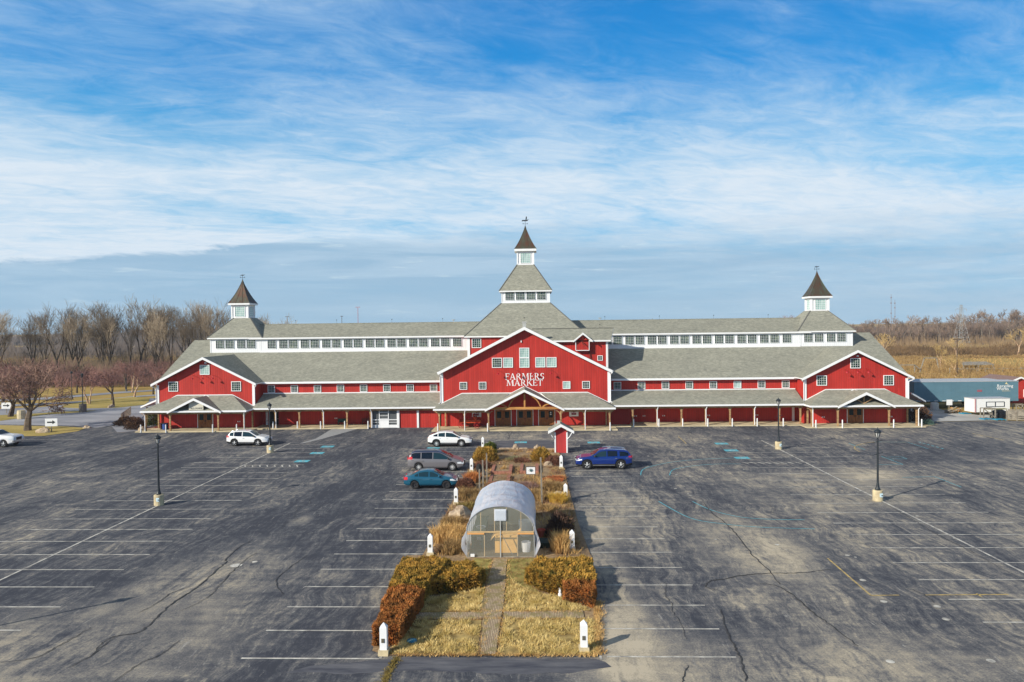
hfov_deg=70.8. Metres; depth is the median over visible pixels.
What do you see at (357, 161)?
sky
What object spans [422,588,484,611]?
lawn
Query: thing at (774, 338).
window
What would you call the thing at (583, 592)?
hedge
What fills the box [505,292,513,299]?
window
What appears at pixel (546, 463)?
boulder
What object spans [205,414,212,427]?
door
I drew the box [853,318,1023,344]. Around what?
wood
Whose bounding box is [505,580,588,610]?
lawn
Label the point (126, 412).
picket railing
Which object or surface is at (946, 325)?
bare tree
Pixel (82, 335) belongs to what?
bare tree
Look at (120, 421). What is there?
shrub
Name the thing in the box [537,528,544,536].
plant pot
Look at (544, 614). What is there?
brick path
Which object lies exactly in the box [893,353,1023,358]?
brush
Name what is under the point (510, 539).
panel
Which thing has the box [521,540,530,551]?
tub
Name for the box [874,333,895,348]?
bare tree
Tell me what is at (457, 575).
juniper
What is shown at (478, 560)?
lawn
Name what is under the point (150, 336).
bare tree
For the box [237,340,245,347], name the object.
window
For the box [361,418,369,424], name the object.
bench
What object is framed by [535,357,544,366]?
window
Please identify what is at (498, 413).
door
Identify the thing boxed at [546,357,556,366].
window
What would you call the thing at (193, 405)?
hanging sign
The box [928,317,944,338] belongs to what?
bare tree
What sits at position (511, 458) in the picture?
shrub
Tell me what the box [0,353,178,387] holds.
brush
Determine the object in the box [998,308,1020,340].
bare tree
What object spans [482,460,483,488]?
stake
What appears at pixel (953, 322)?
bare tree
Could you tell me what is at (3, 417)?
lawn
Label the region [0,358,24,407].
bare tree
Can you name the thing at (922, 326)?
bare tree
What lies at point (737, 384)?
window
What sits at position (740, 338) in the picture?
window
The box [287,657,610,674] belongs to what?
resealed strip
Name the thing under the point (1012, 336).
bare tree
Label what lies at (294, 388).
window
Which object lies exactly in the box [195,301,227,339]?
bare tree
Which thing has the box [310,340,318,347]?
window
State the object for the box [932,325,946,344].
bare tree
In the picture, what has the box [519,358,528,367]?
window
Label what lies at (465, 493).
grass clump
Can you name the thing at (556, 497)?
grass clump
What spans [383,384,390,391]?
window
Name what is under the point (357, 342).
window
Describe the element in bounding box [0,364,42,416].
bare tree
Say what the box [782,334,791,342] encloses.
window
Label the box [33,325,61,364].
bare tree
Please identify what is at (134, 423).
shrub
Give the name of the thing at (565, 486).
bollard
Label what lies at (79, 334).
bare tree
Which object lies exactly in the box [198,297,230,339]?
bare tree
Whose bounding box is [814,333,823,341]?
window
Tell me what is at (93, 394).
footpath
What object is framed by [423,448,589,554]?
garden bed
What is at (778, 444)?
street lamp
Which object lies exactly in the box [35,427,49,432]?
boulder
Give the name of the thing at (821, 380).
window
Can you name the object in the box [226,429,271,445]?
parked car
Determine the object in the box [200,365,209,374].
window
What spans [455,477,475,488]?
shrub
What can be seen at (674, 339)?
window
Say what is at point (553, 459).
shrub
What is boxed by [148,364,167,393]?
bare tree
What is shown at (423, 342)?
window
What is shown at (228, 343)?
window
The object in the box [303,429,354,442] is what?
footpath
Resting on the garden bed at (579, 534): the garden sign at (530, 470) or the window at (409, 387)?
the garden sign at (530, 470)
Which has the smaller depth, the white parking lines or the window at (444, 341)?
the white parking lines
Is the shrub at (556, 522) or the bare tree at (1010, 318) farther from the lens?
the bare tree at (1010, 318)
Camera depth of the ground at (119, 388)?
159.35 m
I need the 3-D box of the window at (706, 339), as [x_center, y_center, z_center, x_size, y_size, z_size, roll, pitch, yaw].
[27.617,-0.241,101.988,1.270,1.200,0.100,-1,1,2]
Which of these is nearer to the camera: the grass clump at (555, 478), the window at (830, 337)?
the grass clump at (555, 478)
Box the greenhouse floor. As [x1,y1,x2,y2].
[469,525,533,555]
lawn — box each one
[0,410,94,420]
[0,425,84,435]
[63,397,149,407]
[389,620,481,653]
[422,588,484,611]
[474,558,491,587]
[499,619,596,654]
[505,558,537,600]
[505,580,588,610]
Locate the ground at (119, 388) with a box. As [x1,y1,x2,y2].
[0,323,1023,421]
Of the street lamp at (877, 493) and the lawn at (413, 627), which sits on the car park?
the street lamp at (877, 493)
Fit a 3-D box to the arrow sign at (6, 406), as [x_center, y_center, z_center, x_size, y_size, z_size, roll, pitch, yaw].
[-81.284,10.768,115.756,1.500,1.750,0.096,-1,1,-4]
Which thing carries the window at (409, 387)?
in the market hall
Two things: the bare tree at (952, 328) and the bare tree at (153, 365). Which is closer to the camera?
the bare tree at (153, 365)
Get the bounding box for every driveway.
[0,398,155,427]
[911,408,990,421]
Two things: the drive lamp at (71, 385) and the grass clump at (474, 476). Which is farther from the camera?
the drive lamp at (71, 385)
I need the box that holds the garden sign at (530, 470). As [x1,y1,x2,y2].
[526,466,535,477]
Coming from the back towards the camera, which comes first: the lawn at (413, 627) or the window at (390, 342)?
the window at (390, 342)
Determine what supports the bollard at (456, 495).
on the car park
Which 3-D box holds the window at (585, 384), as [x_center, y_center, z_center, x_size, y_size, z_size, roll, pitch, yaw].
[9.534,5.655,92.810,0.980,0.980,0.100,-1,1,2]
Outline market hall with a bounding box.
[136,217,935,432]
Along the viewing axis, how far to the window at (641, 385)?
95.38 m
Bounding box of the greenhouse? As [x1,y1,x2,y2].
[461,481,539,557]
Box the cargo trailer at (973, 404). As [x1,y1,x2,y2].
[964,396,1009,413]
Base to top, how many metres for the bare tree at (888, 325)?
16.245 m
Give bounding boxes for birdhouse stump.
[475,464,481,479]
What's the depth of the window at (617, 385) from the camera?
95.49 m
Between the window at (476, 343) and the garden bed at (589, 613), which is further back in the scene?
the window at (476, 343)
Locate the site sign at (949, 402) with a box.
[946,400,951,409]
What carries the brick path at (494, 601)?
on the garden bed at (589, 613)
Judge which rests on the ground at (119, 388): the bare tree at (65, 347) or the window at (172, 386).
the bare tree at (65, 347)
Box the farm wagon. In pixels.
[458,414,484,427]
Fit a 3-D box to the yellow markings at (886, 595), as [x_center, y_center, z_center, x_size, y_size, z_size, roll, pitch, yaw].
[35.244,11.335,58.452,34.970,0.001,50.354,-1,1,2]
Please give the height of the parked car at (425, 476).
1.452 m
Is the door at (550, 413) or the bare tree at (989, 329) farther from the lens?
the bare tree at (989, 329)
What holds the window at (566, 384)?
in the market hall
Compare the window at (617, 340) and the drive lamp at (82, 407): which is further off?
the drive lamp at (82, 407)
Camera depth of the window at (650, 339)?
102.27 m
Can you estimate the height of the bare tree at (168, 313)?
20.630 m
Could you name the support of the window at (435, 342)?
in the market hall
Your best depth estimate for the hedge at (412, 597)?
32.17 m
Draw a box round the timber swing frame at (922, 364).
[906,357,939,373]
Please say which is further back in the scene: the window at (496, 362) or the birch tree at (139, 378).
the birch tree at (139, 378)
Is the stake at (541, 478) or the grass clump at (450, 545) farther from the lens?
the stake at (541, 478)
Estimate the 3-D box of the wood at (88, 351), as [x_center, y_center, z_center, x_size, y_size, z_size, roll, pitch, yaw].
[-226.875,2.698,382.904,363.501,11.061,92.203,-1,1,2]
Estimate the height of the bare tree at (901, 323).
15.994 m
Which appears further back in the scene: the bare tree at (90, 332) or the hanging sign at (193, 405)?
the bare tree at (90, 332)
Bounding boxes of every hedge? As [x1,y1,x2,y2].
[371,606,411,646]
[380,584,425,625]
[388,554,449,602]
[561,575,597,607]
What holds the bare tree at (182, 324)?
on the ground at (119, 388)
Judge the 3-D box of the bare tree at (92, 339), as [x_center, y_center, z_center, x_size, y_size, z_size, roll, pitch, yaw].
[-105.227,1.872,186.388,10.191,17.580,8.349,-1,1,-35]
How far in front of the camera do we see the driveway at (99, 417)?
110.52 m
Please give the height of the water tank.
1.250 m
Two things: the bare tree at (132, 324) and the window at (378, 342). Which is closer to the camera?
the window at (378, 342)
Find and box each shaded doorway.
[270,411,278,424]
[908,408,910,421]
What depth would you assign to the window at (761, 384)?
94.84 m
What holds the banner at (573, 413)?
attached to the market hall
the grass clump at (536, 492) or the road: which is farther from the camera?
the road
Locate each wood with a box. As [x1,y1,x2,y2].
[0,318,1020,345]
[0,336,192,359]
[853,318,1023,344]
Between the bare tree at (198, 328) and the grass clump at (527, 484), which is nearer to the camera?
the grass clump at (527, 484)
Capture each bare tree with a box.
[0,308,17,350]
[0,311,20,344]
[0,329,13,361]
[0,357,74,430]
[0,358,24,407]
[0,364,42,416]
[14,315,56,369]
[26,322,42,362]
[28,298,83,372]
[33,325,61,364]
[53,316,74,364]
[54,309,93,362]
[58,312,99,383]
[66,307,88,359]
[67,361,95,392]
[69,312,90,361]
[75,300,128,369]
[76,301,118,355]
[84,316,125,364]
[86,370,122,405]
[90,314,122,369]
[94,370,122,399]
[95,306,122,363]
[106,305,140,363]
[109,361,128,388]
[118,294,160,362]
[135,306,177,357]
[135,307,157,365]
[140,310,171,370]
[141,304,174,368]
[141,307,179,363]
[145,360,172,375]
[147,301,184,365]
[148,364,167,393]
[166,305,191,351]
[168,312,198,349]
[181,300,210,339]
[182,300,219,339]
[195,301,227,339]
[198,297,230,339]
[859,320,870,331]
[867,319,883,339]
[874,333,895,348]
[883,318,899,338]
[884,318,896,345]
[891,318,905,342]
[894,323,912,339]
[905,315,926,338]
[911,318,932,345]
[915,316,934,338]
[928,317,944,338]
[931,344,946,367]
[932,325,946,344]
[938,322,961,343]
[942,354,962,376]
[945,318,965,344]
[946,313,971,341]
[946,321,954,339]
[947,338,964,355]
[949,315,976,344]
[970,309,992,341]
[971,311,994,344]
[981,313,999,337]
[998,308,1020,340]
[1000,312,1023,334]
[1005,310,1023,340]
[1005,326,1023,353]
[1012,314,1023,340]
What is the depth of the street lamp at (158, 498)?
53.38 m
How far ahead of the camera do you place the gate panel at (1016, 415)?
93.05 m
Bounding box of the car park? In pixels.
[0,420,1023,681]
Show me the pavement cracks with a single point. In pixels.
(422, 530)
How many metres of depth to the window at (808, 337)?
101.53 m
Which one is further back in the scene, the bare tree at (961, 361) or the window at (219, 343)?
the bare tree at (961, 361)
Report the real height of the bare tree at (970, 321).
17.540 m
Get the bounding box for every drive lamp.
[70,371,72,398]
[79,373,86,411]
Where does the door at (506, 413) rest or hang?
in the market hall
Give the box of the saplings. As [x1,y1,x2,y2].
[879,332,1023,347]
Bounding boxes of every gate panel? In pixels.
[1006,410,1023,418]
[1006,411,1023,420]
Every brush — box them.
[0,346,183,373]
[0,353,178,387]
[882,341,1023,356]
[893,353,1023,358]
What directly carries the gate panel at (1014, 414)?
on the ground at (119, 388)
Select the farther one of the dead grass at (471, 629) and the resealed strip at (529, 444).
the resealed strip at (529, 444)
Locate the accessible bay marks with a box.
[295,441,749,461]
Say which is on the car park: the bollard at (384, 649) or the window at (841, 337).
the bollard at (384, 649)
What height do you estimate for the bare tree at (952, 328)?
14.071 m
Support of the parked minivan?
on the car park
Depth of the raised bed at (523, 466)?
65.04 m
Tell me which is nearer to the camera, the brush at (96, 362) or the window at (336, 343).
the window at (336, 343)
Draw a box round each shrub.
[112,415,133,425]
[123,416,148,429]
[147,404,157,425]
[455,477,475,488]
[472,446,499,461]
[473,459,492,468]
[483,440,497,451]
[505,455,521,460]
[512,457,529,462]
[530,446,552,461]
[544,455,559,465]
[544,509,575,537]
[911,401,932,420]
[919,419,934,424]
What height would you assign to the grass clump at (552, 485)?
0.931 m
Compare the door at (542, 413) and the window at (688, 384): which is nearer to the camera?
the door at (542, 413)
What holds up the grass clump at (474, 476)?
on the garden bed at (579, 534)
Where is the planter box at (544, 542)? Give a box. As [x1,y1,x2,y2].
[539,538,551,547]
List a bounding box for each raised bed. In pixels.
[488,474,510,482]
[491,464,512,473]
[520,463,538,473]
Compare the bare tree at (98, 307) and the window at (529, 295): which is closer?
the window at (529, 295)
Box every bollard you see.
[378,622,389,655]
[426,533,433,555]
[453,488,458,504]
[469,458,473,471]
[559,455,562,468]
[563,483,567,494]
[569,530,575,551]
[579,620,588,651]
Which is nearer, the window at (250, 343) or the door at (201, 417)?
the door at (201, 417)
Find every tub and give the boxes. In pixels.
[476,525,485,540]
[518,519,532,536]
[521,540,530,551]
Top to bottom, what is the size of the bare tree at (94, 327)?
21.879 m
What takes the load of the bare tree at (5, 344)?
on the ground at (119, 388)
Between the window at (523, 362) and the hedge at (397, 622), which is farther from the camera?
the window at (523, 362)
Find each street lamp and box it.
[151,433,163,505]
[265,402,273,452]
[775,397,781,449]
[872,427,882,501]
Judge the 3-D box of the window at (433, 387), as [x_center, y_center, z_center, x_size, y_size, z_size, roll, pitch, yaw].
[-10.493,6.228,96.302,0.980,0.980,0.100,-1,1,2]
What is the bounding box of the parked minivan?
[407,448,464,470]
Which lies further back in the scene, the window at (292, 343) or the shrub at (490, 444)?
the window at (292, 343)
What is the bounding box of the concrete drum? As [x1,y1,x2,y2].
[17,410,25,418]
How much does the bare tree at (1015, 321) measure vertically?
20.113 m
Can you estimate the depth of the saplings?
360.79 m
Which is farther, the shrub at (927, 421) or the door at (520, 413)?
the door at (520, 413)
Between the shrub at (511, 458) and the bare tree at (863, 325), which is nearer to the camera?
the shrub at (511, 458)
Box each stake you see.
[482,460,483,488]
[486,453,487,482]
[540,457,542,502]
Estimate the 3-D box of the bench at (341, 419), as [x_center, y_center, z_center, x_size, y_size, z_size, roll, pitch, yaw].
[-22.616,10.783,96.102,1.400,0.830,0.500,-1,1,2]
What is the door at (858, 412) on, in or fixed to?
in the market hall
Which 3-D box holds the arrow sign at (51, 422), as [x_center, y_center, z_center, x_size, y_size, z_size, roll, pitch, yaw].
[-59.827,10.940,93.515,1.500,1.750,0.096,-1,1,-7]
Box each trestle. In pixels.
[980,407,995,417]
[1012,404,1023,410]
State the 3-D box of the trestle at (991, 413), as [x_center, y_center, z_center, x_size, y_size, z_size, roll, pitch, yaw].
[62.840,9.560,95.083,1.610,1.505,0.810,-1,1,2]
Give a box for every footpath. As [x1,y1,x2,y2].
[0,390,156,400]
[0,394,155,405]
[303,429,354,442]
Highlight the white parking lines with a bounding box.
[0,439,1023,658]
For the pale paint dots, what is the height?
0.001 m
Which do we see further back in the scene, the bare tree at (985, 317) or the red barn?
the bare tree at (985, 317)
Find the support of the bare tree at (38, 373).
on the lawn at (18, 429)
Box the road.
[112,414,157,431]
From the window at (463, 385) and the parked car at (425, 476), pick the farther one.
the window at (463, 385)
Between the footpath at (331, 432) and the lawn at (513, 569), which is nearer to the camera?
the lawn at (513, 569)
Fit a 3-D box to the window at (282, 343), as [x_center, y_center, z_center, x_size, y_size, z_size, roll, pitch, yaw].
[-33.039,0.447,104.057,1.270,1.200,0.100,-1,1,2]
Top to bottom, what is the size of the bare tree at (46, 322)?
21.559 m
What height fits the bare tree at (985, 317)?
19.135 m
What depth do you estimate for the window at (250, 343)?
104.26 m
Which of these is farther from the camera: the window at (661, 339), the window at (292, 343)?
the window at (292, 343)
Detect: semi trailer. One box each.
[908,379,1018,402]
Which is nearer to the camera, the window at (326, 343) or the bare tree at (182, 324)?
the window at (326, 343)
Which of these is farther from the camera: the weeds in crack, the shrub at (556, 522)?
the shrub at (556, 522)
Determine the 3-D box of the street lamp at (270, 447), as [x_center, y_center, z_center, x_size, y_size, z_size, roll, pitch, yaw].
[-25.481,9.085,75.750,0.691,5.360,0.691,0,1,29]
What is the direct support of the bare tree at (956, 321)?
on the ground at (119, 388)
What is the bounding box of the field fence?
[949,367,1023,372]
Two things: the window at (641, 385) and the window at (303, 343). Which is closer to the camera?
the window at (641, 385)
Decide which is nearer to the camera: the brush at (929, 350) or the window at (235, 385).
the window at (235, 385)
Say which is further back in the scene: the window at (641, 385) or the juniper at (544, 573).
the window at (641, 385)
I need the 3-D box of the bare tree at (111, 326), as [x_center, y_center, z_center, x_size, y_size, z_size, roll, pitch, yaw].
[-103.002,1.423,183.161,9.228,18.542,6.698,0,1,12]
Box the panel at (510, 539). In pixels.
[491,528,520,552]
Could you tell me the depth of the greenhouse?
42.48 m
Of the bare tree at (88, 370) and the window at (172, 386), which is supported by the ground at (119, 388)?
the bare tree at (88, 370)
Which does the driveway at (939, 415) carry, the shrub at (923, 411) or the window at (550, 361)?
the shrub at (923, 411)
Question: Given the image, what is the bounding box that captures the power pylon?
[954,305,969,345]
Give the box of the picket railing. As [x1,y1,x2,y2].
[121,407,130,416]
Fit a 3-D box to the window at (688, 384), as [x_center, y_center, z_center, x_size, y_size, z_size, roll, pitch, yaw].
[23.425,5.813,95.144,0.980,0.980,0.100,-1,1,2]
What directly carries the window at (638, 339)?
in the market hall
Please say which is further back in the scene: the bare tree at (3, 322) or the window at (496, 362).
the bare tree at (3, 322)
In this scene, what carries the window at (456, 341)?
in the market hall
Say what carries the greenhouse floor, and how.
on the garden bed at (579, 534)
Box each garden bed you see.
[372,555,595,655]
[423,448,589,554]
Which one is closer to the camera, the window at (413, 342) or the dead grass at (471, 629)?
the dead grass at (471, 629)
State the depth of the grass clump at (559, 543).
40.87 m
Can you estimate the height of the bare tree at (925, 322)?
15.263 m
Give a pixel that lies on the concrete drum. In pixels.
(21, 414)
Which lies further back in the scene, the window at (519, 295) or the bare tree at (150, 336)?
the bare tree at (150, 336)
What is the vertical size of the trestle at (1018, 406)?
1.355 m
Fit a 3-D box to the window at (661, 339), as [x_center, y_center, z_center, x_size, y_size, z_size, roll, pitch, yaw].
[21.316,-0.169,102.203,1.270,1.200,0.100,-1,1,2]
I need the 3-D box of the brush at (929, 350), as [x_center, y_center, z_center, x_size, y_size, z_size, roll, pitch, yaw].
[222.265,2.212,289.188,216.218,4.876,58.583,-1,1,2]
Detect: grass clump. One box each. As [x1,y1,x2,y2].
[427,521,466,543]
[434,535,468,555]
[439,514,468,525]
[453,486,480,500]
[455,501,474,509]
[462,470,481,482]
[466,494,476,501]
[518,481,538,488]
[529,487,548,500]
[537,502,558,510]
[538,479,563,491]
[542,475,566,481]
[546,490,569,503]
[548,528,575,553]
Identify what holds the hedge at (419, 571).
on the garden bed at (589, 613)
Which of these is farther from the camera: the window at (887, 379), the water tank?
the water tank
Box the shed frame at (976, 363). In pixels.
[962,361,993,371]
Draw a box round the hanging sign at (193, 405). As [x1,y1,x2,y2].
[189,401,203,409]
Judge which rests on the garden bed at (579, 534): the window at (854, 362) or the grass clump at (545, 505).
the grass clump at (545, 505)
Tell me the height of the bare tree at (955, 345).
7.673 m
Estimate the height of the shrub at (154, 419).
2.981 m
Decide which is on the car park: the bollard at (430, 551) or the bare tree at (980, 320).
the bollard at (430, 551)
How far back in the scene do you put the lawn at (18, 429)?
95.45 m
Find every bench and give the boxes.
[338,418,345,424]
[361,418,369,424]
[471,516,488,547]
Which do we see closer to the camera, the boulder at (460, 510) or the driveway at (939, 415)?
the boulder at (460, 510)
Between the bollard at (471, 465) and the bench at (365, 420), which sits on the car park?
the bollard at (471, 465)
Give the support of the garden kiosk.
on the car park
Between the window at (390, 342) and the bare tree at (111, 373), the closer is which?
the window at (390, 342)
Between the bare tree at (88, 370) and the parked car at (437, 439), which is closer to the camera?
the parked car at (437, 439)
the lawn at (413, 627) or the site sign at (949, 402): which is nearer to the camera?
the lawn at (413, 627)
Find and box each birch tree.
[70,370,90,403]
[83,369,100,403]
[122,359,141,392]
[126,363,149,396]
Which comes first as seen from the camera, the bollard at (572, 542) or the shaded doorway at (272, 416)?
the bollard at (572, 542)
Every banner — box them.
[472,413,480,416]
[569,412,578,415]
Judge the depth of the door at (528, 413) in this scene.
93.12 m
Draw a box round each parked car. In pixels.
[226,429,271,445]
[404,468,458,488]
[428,430,472,446]
[575,446,631,468]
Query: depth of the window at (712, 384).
95.05 m
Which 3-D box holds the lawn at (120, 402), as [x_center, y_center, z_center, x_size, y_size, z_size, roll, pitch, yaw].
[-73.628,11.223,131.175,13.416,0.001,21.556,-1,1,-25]
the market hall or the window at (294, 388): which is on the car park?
the market hall
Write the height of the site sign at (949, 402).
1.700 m
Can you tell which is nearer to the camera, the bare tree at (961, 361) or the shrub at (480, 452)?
the shrub at (480, 452)
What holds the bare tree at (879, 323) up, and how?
on the ground at (119, 388)
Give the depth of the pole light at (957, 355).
172.48 m
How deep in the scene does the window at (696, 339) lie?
102.05 m
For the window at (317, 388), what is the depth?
96.85 m
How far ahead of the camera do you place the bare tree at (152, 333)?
180.87 m
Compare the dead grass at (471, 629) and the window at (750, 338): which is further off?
the window at (750, 338)
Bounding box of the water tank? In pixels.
[930,401,938,409]
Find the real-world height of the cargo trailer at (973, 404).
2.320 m
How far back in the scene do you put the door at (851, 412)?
91.92 m
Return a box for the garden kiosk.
[548,421,573,452]
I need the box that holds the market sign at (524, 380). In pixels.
[505,373,543,385]
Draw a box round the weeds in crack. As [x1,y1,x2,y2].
[380,656,400,681]
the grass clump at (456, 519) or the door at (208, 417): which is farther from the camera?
the door at (208, 417)
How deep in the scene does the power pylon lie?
371.52 m
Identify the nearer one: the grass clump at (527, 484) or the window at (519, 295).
the grass clump at (527, 484)
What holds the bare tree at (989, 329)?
on the ground at (119, 388)
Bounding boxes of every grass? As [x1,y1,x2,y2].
[389,579,600,654]
[897,357,1023,378]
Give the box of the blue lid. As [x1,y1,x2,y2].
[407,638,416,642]
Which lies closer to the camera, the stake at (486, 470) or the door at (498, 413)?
the stake at (486, 470)
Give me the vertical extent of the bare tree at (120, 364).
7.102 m
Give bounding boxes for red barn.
[981,374,1023,402]
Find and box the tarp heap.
[990,409,1005,417]
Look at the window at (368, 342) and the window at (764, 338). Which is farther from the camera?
the window at (368, 342)
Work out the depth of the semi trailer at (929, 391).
107.18 m
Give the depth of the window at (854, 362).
91.81 m
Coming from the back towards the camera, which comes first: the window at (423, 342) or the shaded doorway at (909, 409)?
the window at (423, 342)
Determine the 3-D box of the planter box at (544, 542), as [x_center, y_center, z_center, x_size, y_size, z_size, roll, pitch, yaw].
[1.928,11.863,42.301,0.800,0.300,1.000,-1,1,2]
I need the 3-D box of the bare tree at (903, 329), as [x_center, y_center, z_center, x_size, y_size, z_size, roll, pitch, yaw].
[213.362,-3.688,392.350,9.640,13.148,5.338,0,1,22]
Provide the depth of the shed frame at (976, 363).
185.15 m
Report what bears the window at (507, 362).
in the market hall
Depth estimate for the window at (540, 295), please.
102.95 m
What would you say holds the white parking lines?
on the car park
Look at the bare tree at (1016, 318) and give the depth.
386.34 m
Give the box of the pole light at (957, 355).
[953,339,961,375]
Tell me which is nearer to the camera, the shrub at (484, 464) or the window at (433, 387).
the shrub at (484, 464)
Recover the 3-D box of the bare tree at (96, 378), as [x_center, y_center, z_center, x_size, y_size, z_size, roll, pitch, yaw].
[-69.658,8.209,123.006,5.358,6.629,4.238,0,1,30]
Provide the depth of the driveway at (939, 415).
97.72 m
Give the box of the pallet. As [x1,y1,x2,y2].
[944,410,956,412]
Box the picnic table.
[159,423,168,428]
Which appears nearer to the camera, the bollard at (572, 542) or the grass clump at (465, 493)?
the bollard at (572, 542)
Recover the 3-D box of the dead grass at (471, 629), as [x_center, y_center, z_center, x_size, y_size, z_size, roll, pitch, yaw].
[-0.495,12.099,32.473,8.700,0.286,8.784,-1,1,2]
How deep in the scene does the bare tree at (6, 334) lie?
186.79 m
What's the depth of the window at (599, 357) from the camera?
96.24 m
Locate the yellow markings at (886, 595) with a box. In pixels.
[679,434,1008,596]
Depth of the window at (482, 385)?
93.28 m
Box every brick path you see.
[416,611,482,618]
[481,559,506,653]
[503,610,583,618]
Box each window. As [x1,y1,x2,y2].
[168,382,177,391]
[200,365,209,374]
[215,340,223,348]
[225,340,233,347]
[231,381,240,390]
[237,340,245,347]
[247,340,255,347]
[267,340,275,347]
[268,385,274,392]
[279,340,287,347]
[289,340,297,347]
[291,385,297,392]
[300,340,308,347]
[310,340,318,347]
[314,385,320,391]
[322,339,330,347]
[332,339,340,347]
[337,385,343,391]
[343,339,351,347]
[353,339,361,346]
[360,385,366,391]
[365,339,373,346]
[375,339,383,346]
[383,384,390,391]
[387,339,395,346]
[397,339,405,346]
[406,384,413,390]
[409,338,417,346]
[419,338,427,346]
[430,384,436,390]
[431,338,439,346]
[441,338,449,345]
[453,338,461,345]
[460,382,466,389]
[472,338,480,347]
[479,382,485,389]
[492,358,501,367]
[503,358,512,367]
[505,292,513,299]
[516,292,524,299]
[519,348,528,357]
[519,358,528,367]
[526,292,534,299]
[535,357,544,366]
[537,292,545,299]
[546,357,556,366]
[563,381,569,388]
[582,381,589,388]
[597,355,602,360]
[613,336,621,344]
[614,382,620,388]
[625,336,633,343]
[635,336,643,343]
[638,382,644,388]
[647,336,655,343]
[658,336,666,343]
[662,381,668,388]
[670,335,678,343]
[680,335,688,343]
[685,381,692,388]
[692,335,700,343]
[702,335,711,343]
[709,381,716,388]
[714,335,723,342]
[725,335,733,342]
[734,381,740,387]
[737,335,745,342]
[747,334,756,342]
[758,381,764,387]
[760,334,768,342]
[770,334,778,342]
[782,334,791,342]
[782,380,789,387]
[804,333,812,341]
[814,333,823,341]
[816,375,826,385]
[826,333,835,341]
[837,333,845,341]
[850,358,860,367]
[883,375,893,384]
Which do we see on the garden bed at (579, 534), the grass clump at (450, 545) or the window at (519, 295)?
the grass clump at (450, 545)
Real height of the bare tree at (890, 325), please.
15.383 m
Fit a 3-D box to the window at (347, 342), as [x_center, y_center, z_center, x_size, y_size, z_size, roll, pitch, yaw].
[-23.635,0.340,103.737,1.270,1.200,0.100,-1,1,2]
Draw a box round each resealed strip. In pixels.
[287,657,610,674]
[499,440,554,447]
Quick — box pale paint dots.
[230,443,1013,662]
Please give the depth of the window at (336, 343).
103.81 m
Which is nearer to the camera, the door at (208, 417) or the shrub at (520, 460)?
the shrub at (520, 460)
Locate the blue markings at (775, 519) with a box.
[640,442,959,528]
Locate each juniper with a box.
[429,557,486,595]
[523,553,597,594]
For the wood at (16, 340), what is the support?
on the ground at (119, 388)
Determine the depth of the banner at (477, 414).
93.30 m
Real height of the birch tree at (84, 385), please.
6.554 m
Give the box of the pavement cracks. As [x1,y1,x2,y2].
[6,432,1022,681]
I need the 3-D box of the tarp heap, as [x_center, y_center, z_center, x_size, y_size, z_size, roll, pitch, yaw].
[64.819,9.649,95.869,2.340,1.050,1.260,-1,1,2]
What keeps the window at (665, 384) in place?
in the market hall
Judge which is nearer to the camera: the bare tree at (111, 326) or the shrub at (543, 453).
the shrub at (543, 453)
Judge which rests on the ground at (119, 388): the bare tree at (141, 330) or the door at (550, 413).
the bare tree at (141, 330)
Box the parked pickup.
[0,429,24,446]
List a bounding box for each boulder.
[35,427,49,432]
[448,505,470,517]
[544,461,553,465]
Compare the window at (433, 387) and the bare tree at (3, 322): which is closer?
the window at (433, 387)
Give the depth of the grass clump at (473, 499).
52.32 m
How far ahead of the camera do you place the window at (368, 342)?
103.63 m
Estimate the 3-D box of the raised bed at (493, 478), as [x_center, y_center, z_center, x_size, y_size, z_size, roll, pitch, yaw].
[-1.034,11.624,60.410,1.750,0.250,3.000,-1,1,2]
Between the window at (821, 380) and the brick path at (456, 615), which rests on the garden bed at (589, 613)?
the brick path at (456, 615)
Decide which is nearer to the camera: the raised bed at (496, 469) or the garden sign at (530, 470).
the garden sign at (530, 470)
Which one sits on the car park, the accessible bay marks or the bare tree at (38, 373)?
the accessible bay marks
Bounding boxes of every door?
[198,414,205,427]
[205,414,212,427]
[495,410,502,425]
[503,410,510,425]
[517,410,524,425]
[525,410,532,425]
[539,410,546,425]
[547,409,554,425]
[848,409,854,422]
[855,409,862,422]
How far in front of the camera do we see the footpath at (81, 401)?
132.74 m
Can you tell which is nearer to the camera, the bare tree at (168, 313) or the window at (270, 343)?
the window at (270, 343)
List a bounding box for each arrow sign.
[1,402,10,412]
[45,418,57,431]
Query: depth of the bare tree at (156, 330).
182.89 m
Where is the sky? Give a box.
[0,0,1023,334]
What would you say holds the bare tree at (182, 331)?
on the ground at (119, 388)
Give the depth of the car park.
41.40 m

